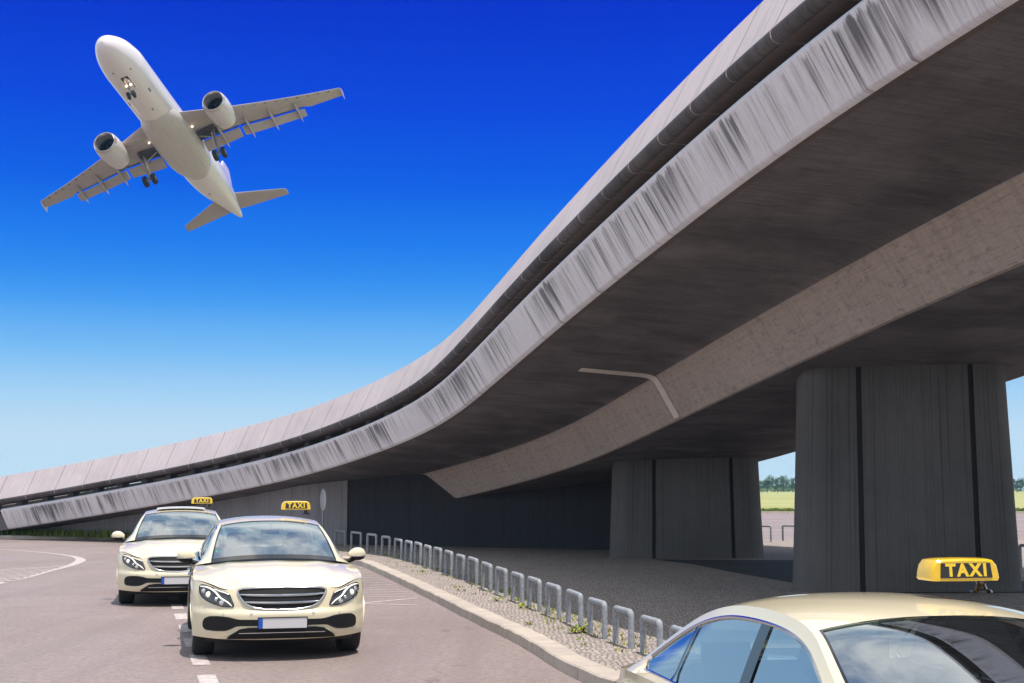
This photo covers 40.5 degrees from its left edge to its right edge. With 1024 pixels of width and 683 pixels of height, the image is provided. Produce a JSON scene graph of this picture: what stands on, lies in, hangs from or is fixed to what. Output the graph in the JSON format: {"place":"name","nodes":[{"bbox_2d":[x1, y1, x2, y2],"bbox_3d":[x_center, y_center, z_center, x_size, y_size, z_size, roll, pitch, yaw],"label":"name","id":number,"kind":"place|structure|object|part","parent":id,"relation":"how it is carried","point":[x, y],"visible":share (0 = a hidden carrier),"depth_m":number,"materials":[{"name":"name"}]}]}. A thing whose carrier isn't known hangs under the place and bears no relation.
{"place":"outdoors","nodes":[
{"label":"outdoors","id":0,"kind":"place"},
{"bbox_2d":[41,35,344,230],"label":"airliner","id":1,"kind":"object","parent":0,"point":[171,133],"visible":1,"depth_m":141.03,"materials":[{"name":"white metal"}]},
{"bbox_2d":[0,514,1023,682],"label":"road","id":2,"kind":"structure","parent":0,"point":[79,623],"depth_m":16.69,"materials":[{"name":"grey asphalt"}]},
{"bbox_2d":[0,549,85,583],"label":"road marking","id":3,"kind":"object","parent":2,"relation":"on","point":[78,560],"visible":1,"depth_m":33.60,"materials":[{"name":"paint"}]},
{"bbox_2d":[112,497,246,602],"bbox_3d":[-5.784,3.564,24.174,2.224,1.687,5.020,1,-6,-13],"label":"taxi","id":4,"kind":"object","parent":2,"relation":"on","point":[148,562],"visible":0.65,"depth_m":22.14,"materials":[{"name":"beige paint"}]},
{"bbox_3d":[-6.580,3.242,24.339,0.260,0.425,2.486,1,-6,-13],"label":"side window","id":5,"kind":"part","parent":4,"relation":"part of","materials":[{"name":"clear glass"}]},
{"bbox_3d":[-6.075,3.277,25.472,1.391,0.360,0.878,1,-6,-13],"label":"rear window","id":6,"kind":"part","parent":4,"relation":"part of","materials":[{"name":"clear glass"}]},
{"bbox_2d":[167,596,218,682],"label":"dashed line","id":7,"kind":"object","parent":2,"relation":"on","point":[200,659],"visible":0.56,"depth_m":15.36,"materials":[{"name":"paint"}]},
{"bbox_2d":[0,565,417,604],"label":"hatch marking","id":8,"kind":"object","parent":2,"relation":"on","point":[8,580],"visible":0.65,"depth_m":28.10,"materials":[{"name":"paint"}]},
{"bbox_2d":[177,501,365,654],"bbox_3d":[-3.065,2.844,17.346,2.224,1.687,5.020,1,-6,-14],"label":"taxi","id":9,"kind":"object","parent":2,"relation":"on","point":[293,586],"visible":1,"depth_m":15.30,"materials":[{"name":"beige paint"}]},
{"bbox_3d":[-3.862,2.520,17.497,0.260,0.425,2.486,1,-6,-14],"label":"side window","id":10,"kind":"part","parent":9,"relation":"part of","materials":[{"name":"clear glass"}]},
{"bbox_3d":[-3.378,2.555,18.638,1.391,0.360,0.878,1,-6,-14],"label":"rear window","id":11,"kind":"part","parent":9,"relation":"part of","materials":[{"name":"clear glass"}]},
{"bbox_3d":[-2.416,2.558,17.855,0.260,0.425,2.486,1,-6,-14],"label":"side window","id":12,"kind":"part","parent":9,"relation":"part of","materials":[{"name":"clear glass"}]},
{"bbox_2d":[0,535,619,682],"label":"kerb","id":13,"kind":"structure","parent":2,"relation":"on","point":[561,657],"depth_m":17.58,"materials":[{"name":"concrete"}]},
{"bbox_2d":[617,557,1023,682],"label":"taxi","id":14,"kind":"object","parent":2,"relation":"on","point":[932,639],"visible":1,"depth_m":6.19,"materials":[{"name":"beige paint"}]},
{"bbox_3d":[0.980,1.426,6.154,0.238,0.388,2.270,1,-6,-12],"label":"side window","id":15,"kind":"part","parent":14,"relation":"part of","materials":[{"name":"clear glass"}]},
{"bbox_3d":[2.312,1.456,6.435,0.238,0.388,2.270,1,-6,-12],"label":"side window","id":16,"kind":"part","parent":14,"relation":"part of","materials":[{"name":"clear glass"}]},
{"bbox_2d":[762,529,1023,529],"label":"road marking","id":17,"kind":"object","parent":2,"relation":"on","point":[793,529],"depth_m":61.88,"materials":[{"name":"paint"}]},
{"bbox_2d":[763,539,1023,539],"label":"kerb","id":18,"kind":"structure","parent":2,"relation":"on","point":[793,539],"depth_m":46.62,"materials":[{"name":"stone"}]},
{"bbox_2d":[0,0,1023,489],"label":"sky","id":19,"kind":"structure","parent":0,"point":[460,131],"materials":[{"name":"blue"}]},
{"bbox_2d":[266,540,1023,671],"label":"pavement","id":20,"kind":"structure","parent":0,"point":[669,594],"depth_m":23.77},
{"bbox_2d":[0,527,278,540],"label":"grass","id":21,"kind":"structure","parent":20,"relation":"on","point":[93,533],"depth_m":49.40,"materials":[{"name":"green plant"}]},
{"bbox_2d":[32,480,347,544],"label":"wing wall","id":22,"kind":"structure","parent":20,"relation":"on","point":[335,510],"depth_m":44.57,"materials":[{"name":"concrete"}]},
{"bbox_2d":[320,488,325,528],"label":"traffic sign","id":23,"kind":"object","parent":20,"relation":"on","point":[323,499],"visible":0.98,"depth_m":41.51,"materials":[{"name":"metal"}]},
{"bbox_2d":[334,530,345,545],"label":"hoop bollard","id":24,"kind":"object","parent":20,"relation":"on","point":[335,534],"visible":0.91,"depth_m":41.86,"materials":[{"name":"metal"}]},
{"bbox_2d":[350,531,361,548],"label":"hoop bollard","id":25,"kind":"object","parent":20,"relation":"on","point":[351,538],"visible":0.93,"depth_m":39.16,"materials":[{"name":"metal"}]},
{"bbox_2d":[366,533,377,553],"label":"hoop bollard","id":26,"kind":"object","parent":20,"relation":"on","point":[367,541],"visible":0.91,"depth_m":37.04,"materials":[{"name":"metal"}]},
{"bbox_2d":[381,535,390,555],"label":"hoop bollard","id":27,"kind":"object","parent":20,"relation":"on","point":[382,545],"visible":0.89,"depth_m":35.71,"materials":[{"name":"metal"}]},
{"bbox_2d":[394,538,402,559],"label":"hoop bollard","id":28,"kind":"object","parent":20,"relation":"on","point":[401,547],"visible":0.92,"depth_m":33.94,"materials":[{"name":"metal"}]},
{"bbox_2d":[404,540,412,561],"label":"hoop bollard","id":29,"kind":"object","parent":20,"relation":"on","point":[411,550],"visible":0.88,"depth_m":32.54,"materials":[{"name":"metal"}]},
{"bbox_2d":[414,541,421,564],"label":"hoop bollard","id":30,"kind":"object","parent":20,"relation":"on","point":[415,551],"visible":0.92,"depth_m":31.46,"materials":[{"name":"metal"}]},
{"bbox_2d":[424,544,431,568],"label":"hoop bollard","id":31,"kind":"object","parent":20,"relation":"on","point":[425,555],"visible":0.9,"depth_m":29.97,"materials":[{"name":"metal"}]},
{"bbox_2d":[433,547,442,571],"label":"hoop bollard","id":32,"kind":"object","parent":20,"relation":"on","point":[440,550],"visible":0.93,"depth_m":28.73,"materials":[{"name":"metal"}]},
{"bbox_2d":[444,550,453,575],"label":"hoop bollard","id":33,"kind":"object","parent":20,"relation":"on","point":[446,552],"visible":0.93,"depth_m":27.79,"materials":[{"name":"metal"}]},
{"bbox_2d":[456,554,465,579],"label":"hoop bollard","id":34,"kind":"object","parent":20,"relation":"on","point":[458,556],"visible":0.94,"depth_m":26.22,"materials":[{"name":"metal"}]},
{"bbox_2d":[468,556,478,584],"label":"hoop bollard","id":35,"kind":"object","parent":20,"relation":"on","point":[475,560],"visible":0.95,"depth_m":24.87,"materials":[{"name":"metal"}]},
{"bbox_2d":[348,474,611,549],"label":"abutment wall","id":36,"kind":"structure","parent":20,"relation":"on","point":[423,509],"depth_m":40.77,"materials":[{"name":"concrete"}]},
{"bbox_2d":[481,561,492,591],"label":"hoop bollard","id":37,"kind":"object","parent":20,"relation":"on","point":[484,564],"visible":0.91,"depth_m":23.55,"materials":[{"name":"metal"}]},
{"bbox_2d":[336,544,656,653],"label":"weeds","id":38,"kind":"object","parent":20,"relation":"on","point":[560,620],"visible":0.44,"depth_m":19.52,"materials":[{"name":"green plant"}]},
{"bbox_2d":[495,566,507,596],"bbox_3d":[-0.171,3.911,22.481,0.068,0.498,0.802,1,-6,-12],"label":"hoop bollard","id":39,"kind":"object","parent":20,"relation":"on","point":[502,569],"visible":0.92,"depth_m":22.34,"materials":[{"name":"metal"}]},
{"bbox_2d":[511,571,523,602],"bbox_3d":[0.083,3.777,21.187,0.068,0.494,0.780,1,-6,-11],"label":"hoop bollard","id":40,"kind":"object","parent":20,"relation":"on","point":[517,574],"visible":0.91,"depth_m":21.06,"materials":[{"name":"metal"}]},
{"bbox_2d":[527,576,541,611],"bbox_3d":[0.322,3.643,19.943,0.068,0.498,0.814,1,-6,-11],"label":"hoop bollard","id":41,"kind":"object","parent":20,"relation":"on","point":[530,579],"visible":0.91,"depth_m":19.74,"materials":[{"name":"metal"}]},
{"bbox_2d":[545,582,561,619],"bbox_3d":[0.557,3.516,18.718,0.068,0.493,0.750,1,-6,-11],"label":"hoop bollard","id":42,"kind":"object","parent":20,"relation":"on","point":[548,585],"visible":0.92,"depth_m":18.57,"materials":[{"name":"metal"}]},
{"bbox_2d":[567,627,581,632],"bbox_3d":[0.737,3.455,16.598,0.218,0.076,0.186,-3,-7,25],"label":"dandelion","id":43,"kind":"object","parent":20,"relation":"on","point":[573,630],"visible":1,"depth_m":16.60,"materials":[{"name":"green plant"}]},
{"bbox_2d":[566,589,582,626],"bbox_3d":[0.790,3.399,17.560,0.068,0.483,0.858,1,-6,-9],"label":"hoop bollard","id":44,"kind":"object","parent":20,"relation":"on","point":[570,592],"visible":0.89,"depth_m":17.46,"materials":[{"name":"metal"}]},
{"bbox_2d":[574,625,586,631],"bbox_3d":[0.845,3.459,16.739,0.258,0.098,0.252,0,-6,0],"label":"dandelion","id":45,"kind":"object","parent":20,"relation":"on","point":[583,629],"visible":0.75,"depth_m":16.68,"materials":[{"name":"green plant"}]},
{"bbox_2d":[587,597,607,638],"bbox_3d":[1.004,3.271,16.324,0.068,0.479,0.732,1,-6,-11],"label":"hoop bollard","id":46,"kind":"object","parent":20,"relation":"on","point":[592,600],"visible":0.97,"depth_m":16.24,"materials":[{"name":"metal"}]},
{"bbox_2d":[613,605,633,648],"bbox_3d":[1.227,3.167,15.300,0.068,0.470,0.628,1,-6,-13],"label":"hoop bollard","id":47,"kind":"object","parent":20,"relation":"on","point":[621,609],"visible":0.93,"depth_m":15.17,"materials":[{"name":"metal"}]},
{"bbox_2d":[640,615,662,652],"bbox_3d":[1.444,3.080,14.377,0.068,0.449,0.610,1,-6,-13],"label":"hoop bollard","id":48,"kind":"object","parent":20,"relation":"on","point":[657,622],"visible":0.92,"depth_m":14.46,"materials":[{"name":"metal"}]},
{"bbox_2d":[669,625,682,637],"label":"hoop bollard","id":49,"kind":"object","parent":20,"relation":"on","point":[674,629],"visible":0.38,"depth_m":13.63,"materials":[{"name":"metal"}]},
{"bbox_2d":[609,457,763,558],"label":"bridge pillar","id":50,"kind":"structure","parent":20,"relation":"on","point":[686,508],"depth_m":34.38,"materials":[{"name":"concrete"}]},
{"bbox_2d":[762,525,771,541],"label":"hoop bollard","id":51,"kind":"object","parent":20,"relation":"on","point":[770,526],"visible":0.45,"depth_m":44.74,"materials":[{"name":"metal"}]},
{"bbox_2d":[782,524,793,540],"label":"hoop bollard","id":52,"kind":"object","parent":20,"relation":"on","point":[783,525],"visible":0.51,"depth_m":45.61,"materials":[{"name":"metal"}]},
{"bbox_2d":[792,363,1021,591],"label":"bridge pillar","id":53,"kind":"structure","parent":20,"relation":"on","point":[902,472],"depth_m":23.41,"materials":[{"name":"concrete"}]},
{"bbox_2d":[1018,544,1023,568],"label":"hoop bollard","id":54,"kind":"object","parent":20,"relation":"on","point":[1020,546],"visible":0.85,"depth_m":29.91,"materials":[{"name":"metal"}]},
{"bbox_2d":[654,559,1023,592],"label":"service lane","id":55,"kind":"structure","parent":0,"point":[781,570],"depth_m":30.27,"materials":[{"name":"grey asphalt"}]},
{"bbox_2d":[760,491,1023,508],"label":"field","id":56,"kind":"structure","parent":0,"point":[772,499],"depth_m":207.96,"materials":[{"name":"yellow plant"}]},
{"bbox_2d":[760,479,772,492],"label":"tree","id":57,"kind":"object","parent":56,"relation":"on","point":[767,483],"visible":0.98,"depth_m":516.69,"materials":[{"name":"green plant"}]},
{"bbox_2d":[765,475,778,491],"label":"tree","id":58,"kind":"object","parent":56,"relation":"on","point":[770,479],"visible":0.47,"depth_m":636.89,"materials":[{"name":"green plant"}]},
{"bbox_2d":[771,479,782,492],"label":"tree","id":59,"kind":"object","parent":56,"relation":"on","point":[776,487],"visible":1,"depth_m":506.96,"materials":[{"name":"green plant"}]},
{"bbox_2d":[775,475,789,491],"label":"tree","id":60,"kind":"object","parent":56,"relation":"on","point":[783,481],"visible":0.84,"depth_m":595.97,"materials":[{"name":"green plant"}]},
{"bbox_2d":[786,477,794,488],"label":"tree","id":61,"kind":"object","parent":56,"relation":"on","point":[791,484],"visible":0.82,"depth_m":556.46,"materials":[{"name":"green plant"}]},
{"bbox_2d":[1013,479,1023,491],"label":"tree","id":62,"kind":"object","parent":56,"relation":"on","point":[1016,485],"visible":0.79,"depth_m":576.58,"materials":[{"name":"green plant"}]},
{"bbox_2d":[761,507,1023,510],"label":"verge grass","id":63,"kind":"structure","parent":0,"point":[792,509],"depth_m":102.21,"materials":[{"name":"green plant"}]},
{"label":"ground","id":64,"kind":"structure","parent":0,"visible":0},
{"bbox_2d":[0,0,1023,532],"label":"overpass","id":65,"kind":"object","parent":64,"relation":"on","point":[762,210],"visible":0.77,"depth_m":21.44,"materials":[{"name":"concrete"}]},
{"bbox_2d":[85,484,1023,491],"bbox_3d":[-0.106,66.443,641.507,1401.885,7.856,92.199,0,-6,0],"label":"woodland","id":66,"kind":"object","parent":64,"relation":"on","point":[779,489],"visible":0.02,"depth_m":612.02,"materials":[{"name":"green plant"}]},
{"bbox_2d":[761,511,1023,513],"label":"kerb","id":67,"kind":"structure","parent":64,"relation":"on","point":[792,512],"depth_m":100.26,"materials":[{"name":"stone"}]}
]}

